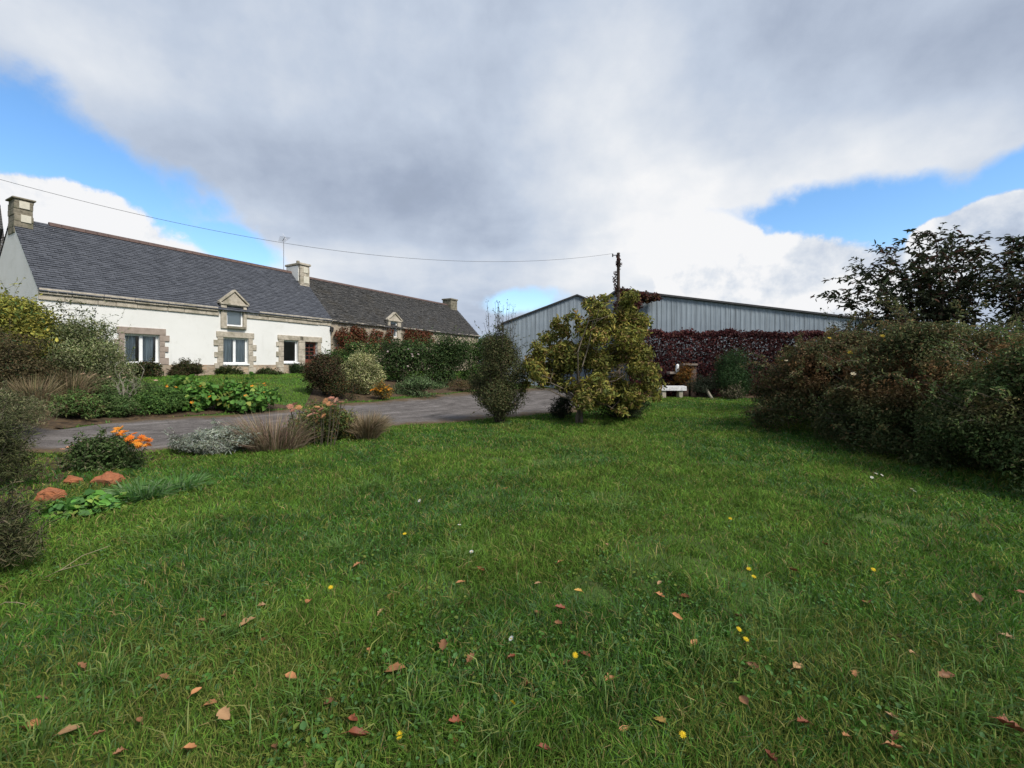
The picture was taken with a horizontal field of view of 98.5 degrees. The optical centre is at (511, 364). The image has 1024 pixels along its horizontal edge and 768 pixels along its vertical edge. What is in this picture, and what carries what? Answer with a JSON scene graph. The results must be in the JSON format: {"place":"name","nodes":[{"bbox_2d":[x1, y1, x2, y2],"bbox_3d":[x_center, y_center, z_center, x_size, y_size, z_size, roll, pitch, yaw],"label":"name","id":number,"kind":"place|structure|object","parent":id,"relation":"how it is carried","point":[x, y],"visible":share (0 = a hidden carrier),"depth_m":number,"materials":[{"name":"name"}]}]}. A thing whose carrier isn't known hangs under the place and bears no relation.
{"place":"outdoors","nodes":[
{"label":"outdoors","id":0,"kind":"place"},
{"bbox_2d":[19,371,474,428],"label":"house lawn grass","id":1,"kind":"structure","parent":0,"point":[256,379],"depth_m":16.83,"materials":[{"name":"plant"}]},
{"bbox_2d":[10,388,578,453],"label":"driveway","id":2,"kind":"structure","parent":0,"point":[452,407],"depth_m":12.36,"materials":[{"name":"asphalt"}]},
{"bbox_2d":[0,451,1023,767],"bbox_3d":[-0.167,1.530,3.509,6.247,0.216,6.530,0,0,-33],"label":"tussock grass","id":3,"kind":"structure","parent":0,"point":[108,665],"depth_m":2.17,"materials":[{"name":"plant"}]},
{"bbox_2d":[0,371,1023,767],"bbox_3d":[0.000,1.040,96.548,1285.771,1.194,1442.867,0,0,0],"label":"ground","id":4,"kind":"structure","parent":0,"point":[622,563],"depth_m":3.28,"materials":[{"name":"plant"}]},
{"bbox_2d":[0,206,3,251],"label":"stone barn","id":5,"kind":"structure","parent":4,"relation":"on","point":[1,226],"depth_m":20.55,"materials":[{"name":"stone"}]},
{"bbox_2d":[19,718,40,728],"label":"fallen leaf","id":6,"kind":"object","parent":4,"relation":"on","point":[31,724],"visible":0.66,"depth_m":1.93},
{"bbox_2d":[0,377,66,432],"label":"hazy grey shrub","id":7,"kind":"object","parent":4,"relation":"on","point":[27,410],"visible":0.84,"depth_m":8.08,"materials":[{"name":"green plant"}]},
{"bbox_2d":[0,472,67,567],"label":"feathery bush","id":8,"kind":"object","parent":4,"relation":"on","point":[11,528],"visible":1,"depth_m":3.45,"materials":[{"name":"green plant"}]},
{"bbox_2d":[34,487,67,502],"bbox_3d":[-5.485,1.555,5.250,0.272,0.174,0.217,3,4,-29],"label":"reddish stone","id":9,"kind":"object","parent":4,"relation":"on","point":[52,493],"visible":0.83,"depth_m":5.20,"materials":[{"name":"stone"}]},
{"bbox_2d":[0,277,103,384],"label":"yellow green shrub","id":10,"kind":"object","parent":4,"relation":"on","point":[30,317],"visible":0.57,"depth_m":11.49,"materials":[{"name":"green plant"}]},
{"bbox_2d":[0,545,110,604],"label":"dry stalks","id":11,"kind":"object","parent":4,"relation":"on","point":[57,571],"visible":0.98,"depth_m":3.30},
{"bbox_2d":[51,724,80,737],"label":"fallen leaf","id":12,"kind":"object","parent":4,"relation":"on","point":[67,728],"visible":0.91,"depth_m":1.88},
{"bbox_2d":[63,475,82,484],"bbox_3d":[-5.880,1.563,5.909,0.163,0.174,0.207,6,0,27],"label":"reddish stone","id":13,"kind":"object","parent":4,"relation":"on","point":[69,479],"visible":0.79,"depth_m":5.86,"materials":[{"name":"stone"}]},
{"bbox_2d":[37,488,127,520],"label":"broad leaved plant","id":14,"kind":"object","parent":4,"relation":"on","point":[88,502],"visible":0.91,"depth_m":4.69,"materials":[{"name":"green plant"}]},
{"bbox_2d":[89,471,125,485],"bbox_3d":[-5.549,1.565,6.022,0.480,0.182,0.316,3,6,11],"label":"reddish stone","id":15,"kind":"object","parent":4,"relation":"on","point":[109,477],"visible":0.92,"depth_m":5.97,"materials":[{"name":"stone"}]},
{"bbox_2d":[103,477,187,503],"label":"blue grass clump","id":16,"kind":"object","parent":4,"relation":"on","point":[134,492],"visible":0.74,"depth_m":5.19,"materials":[{"name":"plant"}]},
{"bbox_2d":[130,358,163,376],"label":"bush","id":17,"kind":"object","parent":4,"relation":"on","point":[153,369],"visible":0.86,"depth_m":16.61,"materials":[{"name":"green plant"}]},
{"bbox_2d":[26,393,294,427],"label":"flower bed soil","id":18,"kind":"structure","parent":4,"relation":"on","point":[67,422],"depth_m":10.19,"materials":[{"name":"soil"}]},
{"bbox_2d":[0,371,71,409],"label":"dry grass clump","id":19,"kind":"object","parent":18,"relation":"on","point":[43,390],"visible":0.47,"depth_m":10.01,"materials":[{"name":"plant"}]},
{"bbox_2d":[0,318,81,395],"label":"brown shrub","id":20,"kind":"object","parent":18,"relation":"on","point":[12,362],"visible":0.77,"depth_m":10.51,"materials":[{"name":"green plant"}]},
{"bbox_2d":[34,367,103,395],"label":"dry grass clump","id":21,"kind":"object","parent":18,"relation":"on","point":[80,382],"visible":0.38,"depth_m":11.00,"materials":[{"name":"plant"}]},
{"bbox_2d":[45,386,109,419],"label":"border perennial","id":22,"kind":"object","parent":18,"relation":"on","point":[79,403],"visible":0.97,"depth_m":9.64,"materials":[{"name":"green plant"}]},
{"bbox_2d":[64,365,108,391],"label":"border perennial","id":23,"kind":"object","parent":18,"relation":"on","point":[98,378],"visible":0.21,"depth_m":11.59,"materials":[{"name":"green plant"}]},
{"bbox_2d":[29,299,146,384],"bbox_3d":[-11.986,-0.530,12.174,2.844,2.612,2.585,0,0,0],"label":"grey green shrub","id":24,"kind":"object","parent":18,"relation":"on","point":[99,354],"visible":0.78,"depth_m":11.94,"materials":[{"name":"green plant"}]},
{"bbox_2d":[92,385,143,417],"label":"border perennial","id":25,"kind":"object","parent":18,"relation":"on","point":[120,406],"visible":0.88,"depth_m":10.24,"materials":[{"name":"green plant"}]},
{"bbox_2d":[81,373,170,395],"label":"border perennial","id":26,"kind":"object","parent":18,"relation":"on","point":[141,387],"visible":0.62,"depth_m":11.82,"materials":[{"name":"green plant"}]},
{"bbox_2d":[110,361,143,396],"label":"dead twig plant","id":27,"kind":"object","parent":18,"relation":"on","point":[123,388],"visible":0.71,"depth_m":11.06,"materials":[{"name":"beige plant"}]},
{"bbox_2d":[131,378,196,415],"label":"border perennial","id":28,"kind":"object","parent":18,"relation":"on","point":[160,399],"visible":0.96,"depth_m":10.82,"materials":[{"name":"green plant"}]},
{"bbox_2d":[165,374,224,412],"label":"trailing plant","id":29,"kind":"object","parent":18,"relation":"on","point":[199,392],"visible":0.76,"depth_m":11.54,"materials":[{"name":"green plant"}]},
{"bbox_2d":[205,371,281,413],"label":"trailing plant","id":30,"kind":"object","parent":18,"relation":"on","point":[242,397],"visible":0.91,"depth_m":12.06,"materials":[{"name":"green plant"}]},
{"bbox_2d":[0,196,333,377],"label":"farmhouse","id":31,"kind":"object","parent":4,"relation":"on","point":[211,312],"visible":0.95,"depth_m":18.36,"materials":[{"name":"stone"}]},
{"bbox_2d":[114,326,169,364],"bbox_3d":[-14.316,-0.706,17.028,0.350,1.442,1.773,0,0,29],"label":"window","id":32,"kind":"structure","parent":31,"relation":"in","point":[145,341],"depth_m":17.20,"materials":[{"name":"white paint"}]},
{"bbox_2d":[214,331,256,372],"bbox_3d":[-12.638,-0.541,20.087,0.350,1.874,1.878,0,0,29],"label":"window","id":33,"kind":"structure","parent":31,"relation":"in","point":[233,350],"depth_m":20.10,"materials":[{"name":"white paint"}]},
{"bbox_2d":[276,335,302,371],"bbox_3d":[-11.322,-0.546,22.404,0.265,1.884,1.492,0,0,29],"label":"window","id":34,"kind":"structure","parent":31,"relation":"in","point":[281,338],"depth_m":21.98,"materials":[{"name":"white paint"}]},
{"bbox_2d":[300,336,321,367],"bbox_3d":[-10.755,-0.520,23.474,0.246,1.940,1.331,0,0,29],"label":"door","id":35,"kind":"structure","parent":31,"relation":"in","point":[308,340],"depth_m":23.57,"materials":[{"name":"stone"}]},
{"bbox_2d":[138,467,218,493],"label":"blue grass clump","id":36,"kind":"object","parent":4,"relation":"on","point":[191,480],"visible":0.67,"depth_m":5.55,"materials":[{"name":"plant"}]},
{"bbox_2d":[167,357,205,375],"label":"bush","id":37,"kind":"object","parent":4,"relation":"on","point":[183,367],"visible":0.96,"depth_m":17.74,"materials":[{"name":"green plant"}]},
{"bbox_2d":[180,742,196,749],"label":"fallen leaf","id":38,"kind":"object","parent":4,"relation":"on","point":[189,745],"visible":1,"depth_m":1.78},
{"bbox_2d":[0,432,383,501],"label":"border soil","id":39,"kind":"structure","parent":4,"relation":"on","point":[54,480],"depth_m":6.44,"materials":[{"name":"soil"}]},
{"bbox_2d":[0,399,52,482],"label":"feathery bush","id":40,"kind":"object","parent":39,"relation":"on","point":[11,444],"visible":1,"depth_m":5.81,"materials":[{"name":"green plant"}]},
{"bbox_2d":[48,425,153,475],"bbox_3d":[-6.183,1.306,6.782,1.546,0.782,0.836,0,0,0],"label":"marigold plant","id":41,"kind":"object","parent":39,"relation":"on","point":[107,452],"visible":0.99,"depth_m":6.67,"materials":[{"name":"green plant"}]},
{"bbox_2d":[163,417,262,454],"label":"lavender","id":42,"kind":"object","parent":39,"relation":"on","point":[198,442],"visible":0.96,"depth_m":7.77,"materials":[{"name":"grey plant"}]},
{"bbox_2d":[211,407,326,452],"bbox_3d":[-4.559,1.233,8.439,2.291,0.790,2.047,0,0,0],"label":"dry perennial","id":43,"kind":"object","parent":39,"relation":"on","point":[282,439],"visible":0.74,"depth_m":8.18,"materials":[{"name":"plant"}]},
{"bbox_2d":[283,397,353,445],"bbox_3d":[-3.963,1.135,8.788,1.594,1.058,1.361,0,0,0],"label":"sedum","id":44,"kind":"object","parent":39,"relation":"on","point":[335,417],"visible":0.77,"depth_m":8.73,"materials":[{"name":"green plant"}]},
{"bbox_2d":[329,408,357,440],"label":"border perennial","id":45,"kind":"object","parent":39,"relation":"on","point":[344,434],"visible":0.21,"depth_m":9.25,"materials":[{"name":"green plant"}]},
{"bbox_2d":[216,706,229,719],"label":"fallen leaf","id":46,"kind":"object","parent":4,"relation":"on","point":[223,713],"visible":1,"depth_m":1.93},
{"bbox_2d":[213,363,244,374],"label":"bush","id":47,"kind":"object","parent":4,"relation":"on","point":[226,370],"visible":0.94,"depth_m":19.22,"materials":[{"name":"green plant"}]},
{"bbox_2d":[239,616,254,626],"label":"fallen leaf","id":48,"kind":"object","parent":4,"relation":"on","point":[243,622],"visible":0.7,"depth_m":2.63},
{"bbox_2d":[255,367,285,374],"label":"bush","id":49,"kind":"object","parent":4,"relation":"on","point":[267,371],"visible":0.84,"depth_m":20.81,"materials":[{"name":"green plant"}]},
{"bbox_2d":[283,671,296,677],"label":"fallen leaf","id":50,"kind":"object","parent":4,"relation":"on","point":[292,674],"visible":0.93,"depth_m":2.16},
{"bbox_2d":[288,361,304,373],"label":"bush","id":51,"kind":"object","parent":4,"relation":"on","point":[294,368],"visible":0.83,"depth_m":22.26,"materials":[{"name":"green plant"}]},
{"bbox_2d":[346,713,357,720],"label":"fallen leaf","id":52,"kind":"object","parent":4,"relation":"on","point":[351,717],"visible":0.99,"depth_m":1.89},
{"bbox_2d":[341,726,368,735],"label":"fallen leaf","id":53,"kind":"object","parent":4,"relation":"on","point":[355,730],"visible":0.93,"depth_m":1.80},
{"bbox_2d":[341,408,395,440],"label":"dry ornamental grass","id":54,"kind":"object","parent":4,"relation":"on","point":[363,427],"depth_m":9.33,"materials":[{"name":"plant"}]},
{"bbox_2d":[382,662,404,672],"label":"fallen leaf","id":55,"kind":"object","parent":4,"relation":"on","point":[396,665],"visible":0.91,"depth_m":2.21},
{"bbox_2d":[309,277,479,370],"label":"stone longhouse","id":56,"kind":"structure","parent":4,"relation":"on","point":[358,306],"depth_m":29.49,"materials":[{"name":"stone"}]},
{"bbox_2d":[334,325,393,353],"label":"wall creeper","id":57,"kind":"object","parent":56,"relation":"attached to","point":[358,333],"depth_m":25.86,"materials":[{"name":"red plant"}]},
{"bbox_2d":[402,328,434,367],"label":"wall creeper","id":58,"kind":"object","parent":56,"relation":"attached to","point":[411,333],"depth_m":30.39,"materials":[{"name":"red plant"}]},
{"bbox_2d":[305,379,489,405],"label":"hedge bed soil","id":59,"kind":"structure","parent":4,"relation":"on","point":[318,396],"depth_m":17.14,"materials":[{"name":"soil"}]},
{"bbox_2d":[296,344,354,396],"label":"purple shrub","id":60,"kind":"object","parent":59,"relation":"on","point":[318,369],"visible":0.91,"depth_m":15.75,"materials":[{"name":"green plant"}]},
{"bbox_2d":[322,371,362,400],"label":"purple shrub","id":61,"kind":"object","parent":59,"relation":"on","point":[336,383],"visible":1,"depth_m":15.64,"materials":[{"name":"green plant"}]},
{"bbox_2d":[320,333,383,373],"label":"green bush","id":62,"kind":"object","parent":59,"relation":"on","point":[343,354],"visible":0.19,"depth_m":19.75,"materials":[{"name":"green plant"}]},
{"bbox_2d":[338,341,386,393],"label":"variegated shrub","id":63,"kind":"object","parent":59,"relation":"on","point":[361,363],"visible":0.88,"depth_m":17.08,"materials":[{"name":"green plant"}]},
{"bbox_2d":[370,378,393,399],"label":"orange flower clump","id":64,"kind":"object","parent":59,"relation":"on","point":[381,390],"visible":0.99,"depth_m":16.45,"materials":[{"name":"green plant"}]},
{"bbox_2d":[362,328,434,381],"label":"green bush","id":65,"kind":"object","parent":59,"relation":"on","point":[403,358],"visible":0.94,"depth_m":21.61,"materials":[{"name":"green plant"}]},
{"bbox_2d":[390,368,450,398],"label":"silver groundcover","id":66,"kind":"object","parent":59,"relation":"on","point":[417,384],"visible":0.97,"depth_m":18.28,"materials":[{"name":"green plant"}]},
{"bbox_2d":[416,321,477,385],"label":"green bush","id":67,"kind":"object","parent":59,"relation":"on","point":[447,360],"visible":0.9,"depth_m":22.27,"materials":[{"name":"green plant"}]},
{"bbox_2d":[447,376,478,391],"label":"dry groundcover","id":68,"kind":"object","parent":59,"relation":"on","point":[461,384],"visible":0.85,"depth_m":21.34,"materials":[{"name":"brown plant"}]},
{"bbox_2d":[459,320,504,386],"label":"green bush","id":69,"kind":"object","parent":59,"relation":"on","point":[479,342],"visible":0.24,"depth_m":23.27,"materials":[{"name":"green plant"}]},
{"bbox_2d":[438,639,447,650],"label":"fallen leaf","id":70,"kind":"object","parent":4,"relation":"on","point":[442,643],"visible":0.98,"depth_m":2.39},
{"bbox_2d":[449,714,463,722],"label":"fallen leaf","id":71,"kind":"object","parent":4,"relation":"on","point":[454,719],"visible":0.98,"depth_m":1.89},
{"bbox_2d":[466,299,533,423],"bbox_3d":[-0.325,-0.090,12.051,1.888,3.393,1.730,0,0,-10],"label":"upright shrub","id":72,"kind":"object","parent":4,"relation":"on","point":[498,398],"visible":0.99,"depth_m":11.79,"materials":[{"name":"green plant"}]},
{"bbox_2d":[0,431,1023,767],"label":"clover","id":73,"kind":"object","parent":4,"relation":"on","point":[358,765],"visible":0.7,"depth_m":2.39,"materials":[{"name":"green plant"}]},
{"bbox_2d":[534,742,550,749],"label":"fallen leaf","id":74,"kind":"object","parent":4,"relation":"on","point":[540,745],"visible":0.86,"depth_m":1.76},
{"bbox_2d":[501,294,605,387],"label":"gabled shed","id":75,"kind":"structure","parent":4,"relation":"on","point":[532,324],"depth_m":28.00,"materials":[{"name":"black pale blue-grey corrugated metal sheet"}]},
{"bbox_2d":[544,391,573,418],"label":"dark low shrub","id":76,"kind":"object","parent":4,"relation":"on","point":[561,409],"visible":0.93,"depth_m":13.06,"materials":[{"name":"green plant"}]},
{"bbox_2d":[516,288,666,422],"bbox_3d":[2.301,-0.191,12.243,4.384,3.719,2.643,0,0,-15],"label":"yellowing tree","id":77,"kind":"object","parent":4,"relation":"on","point":[596,388],"visible":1,"depth_m":11.86,"materials":[{"name":"green plant"}]},
{"bbox_2d":[612,252,620,375],"bbox_3d":[5.200,-1.938,22.000,0.420,7.300,0.220,0,0,0],"label":"utility pole","id":78,"kind":"object","parent":4,"relation":"on","point":[618,281],"visible":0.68,"depth_m":21.93,"materials":[{"name":"brown wood"}]},
{"bbox_2d":[612,253,662,378],"bbox_3d":[6.251,-2.029,23.328,3.518,7.082,1.724,0,0,-30],"label":"climbing creeper","id":79,"kind":"object","parent":78,"relation":"attached to","point":[645,297],"visible":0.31,"depth_m":23.28,"materials":[{"name":"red plant"}]},
{"bbox_2d":[591,393,651,418],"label":"dark low shrub","id":80,"kind":"object","parent":4,"relation":"on","point":[632,412],"visible":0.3,"depth_m":12.90,"materials":[{"name":"green plant"}]},
{"bbox_2d":[654,716,668,725],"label":"fallen leaf","id":81,"kind":"object","parent":4,"relation":"on","point":[661,718],"visible":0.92,"depth_m":1.90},
{"bbox_2d":[658,386,686,397],"bbox_3d":[7.584,1.316,20.988,1.287,0.624,0.488,0,0,0],"label":"stone bench","id":82,"kind":"object","parent":4,"relation":"on","point":[679,390],"visible":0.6,"depth_m":20.77,"materials":[{"name":"stone"}]},
{"bbox_2d":[685,371,720,397],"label":"corner shrub","id":83,"kind":"object","parent":4,"relation":"on","point":[699,385],"visible":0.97,"depth_m":21.06,"materials":[{"name":"green plant"}]},
{"bbox_2d":[648,395,760,397],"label":"hedge foot soil","id":84,"kind":"structure","parent":4,"relation":"on","point":[750,396],"depth_m":22.02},
{"bbox_2d":[666,364,697,396],"bbox_3d":[8.500,0.771,22.130,1.370,1.663,0.680,0,0,0],"label":"brick barbecue","id":85,"kind":"object","parent":84,"relation":"on","point":[687,393],"visible":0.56,"depth_m":21.90,"materials":[{"name":"brown brick"}]},
{"bbox_2d":[666,361,698,393],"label":"orange leaved shrub","id":86,"kind":"object","parent":84,"relation":"on","point":[679,378],"visible":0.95,"depth_m":21.70,"materials":[{"name":"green plant"}]},
{"bbox_2d":[711,338,768,397],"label":"corner shrub","id":87,"kind":"object","parent":84,"relation":"on","point":[732,372],"visible":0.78,"depth_m":21.04,"materials":[{"name":"green plant"}]},
{"bbox_2d":[629,327,874,395],"bbox_3d":[12.250,-0.127,22.840,12.805,3.785,1.377,0,0,0],"label":"copper hedge","id":88,"kind":"object","parent":84,"relation":"on","point":[782,338],"visible":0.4,"depth_m":22.50,"materials":[{"name":"purple plant"}]},
{"bbox_2d":[719,382,745,398],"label":"corner shrub","id":89,"kind":"object","parent":4,"relation":"on","point":[732,391],"visible":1,"depth_m":20.39,"materials":[{"name":"green plant"}]},
{"bbox_2d":[739,695,750,709],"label":"fallen leaf","id":90,"kind":"object","parent":4,"relation":"on","point":[742,699],"visible":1,"depth_m":2.00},
{"bbox_2d":[746,661,759,669],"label":"fallen leaf","id":91,"kind":"object","parent":4,"relation":"on","point":[750,663],"visible":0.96,"depth_m":2.25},
{"bbox_2d":[605,290,900,393],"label":"monopitch shed","id":92,"kind":"structure","parent":4,"relation":"on","point":[668,313],"depth_m":24.20,"materials":[{"name":"black pale blue-grey corrugated metal sheet"}]},
{"bbox_2d":[765,749,778,767],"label":"fallen leaf","id":93,"kind":"object","parent":4,"relation":"on","point":[771,755],"visible":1,"depth_m":1.72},
{"bbox_2d":[797,716,813,724],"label":"fallen leaf","id":94,"kind":"object","parent":4,"relation":"on","point":[802,720],"visible":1,"depth_m":1.89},
{"bbox_2d":[739,308,927,436],"bbox_3d":[7.862,0.200,10.555,4.490,2.960,4.460,0,0,-31],"label":"rose thicket","id":95,"kind":"object","parent":4,"relation":"on","point":[772,406],"visible":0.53,"depth_m":10.30,"materials":[{"name":"green plant"}]},
{"bbox_2d":[810,293,890,398],"bbox_3d":[11.992,-0.322,14.309,4.586,4.320,3.499,0,0,0],"label":"dark hedge bush","id":96,"kind":"object","parent":4,"relation":"on","point":[850,323],"visible":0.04,"depth_m":14.61,"materials":[{"name":"green plant"}]},
{"bbox_2d":[880,741,901,747],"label":"fallen leaf","id":97,"kind":"object","parent":4,"relation":"on","point":[892,744],"visible":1,"depth_m":1.76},
{"bbox_2d":[888,730,900,741],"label":"fallen leaf","id":98,"kind":"object","parent":4,"relation":"on","point":[894,735],"visible":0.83,"depth_m":1.83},
{"bbox_2d":[796,297,1023,473],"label":"rose thicket","id":99,"kind":"object","parent":4,"relation":"on","point":[880,416],"visible":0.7,"depth_m":7.81,"materials":[{"name":"green plant"}]},
{"bbox_2d":[811,222,1016,334],"bbox_3d":[12.091,-1.341,12.898,5.924,5.987,3.084,0,0,0],"label":"dark leaved tree","id":100,"kind":"object","parent":4,"relation":"on","point":[926,295],"visible":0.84,"depth_m":12.66,"materials":[{"name":"green plant"}]},
{"bbox_2d":[933,669,954,677],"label":"fallen leaf","id":101,"kind":"object","parent":4,"relation":"on","point":[942,673],"visible":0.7,"depth_m":2.17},
{"bbox_2d":[898,314,1023,497],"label":"rose thicket","id":102,"kind":"object","parent":4,"relation":"on","point":[988,405],"visible":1,"depth_m":5.93,"materials":[{"name":"green plant"}]},
{"bbox_2d":[971,592,983,603],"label":"fallen leaf","id":103,"kind":"object","parent":4,"relation":"on","point":[977,597],"visible":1,"depth_m":2.95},
{"bbox_2d":[955,234,1023,325],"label":"dark leaved tree","id":104,"kind":"object","parent":4,"relation":"on","point":[1015,251],"visible":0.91,"depth_m":11.61,"materials":[{"name":"green plant"}]},
{"bbox_2d":[955,282,1023,359],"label":"dark hedge bush","id":105,"kind":"object","parent":4,"relation":"on","point":[996,317],"visible":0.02,"depth_m":10.69,"materials":[{"name":"green plant"}]},
{"bbox_2d":[987,714,1023,731],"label":"fallen leaf","id":106,"kind":"object","parent":4,"relation":"on","point":[1011,724],"visible":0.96,"depth_m":1.85,"materials":[{"name":"plant"}]},
{"bbox_3d":[-15.705,-2.533,12.000,0.420,6.234,0.220,0,0,0],"label":"utility pole","id":107,"kind":"object","parent":4,"relation":"on","visible":0},
{"bbox_2d":[0,179,612,261],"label":"overhead cable","id":108,"kind":"object","parent":107,"relation":"attached to","point":[294,244],"visible":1,"depth_m":15.84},
{"bbox_2d":[0,0,1023,361],"label":"sky","id":109,"kind":"structure","parent":0,"point":[738,151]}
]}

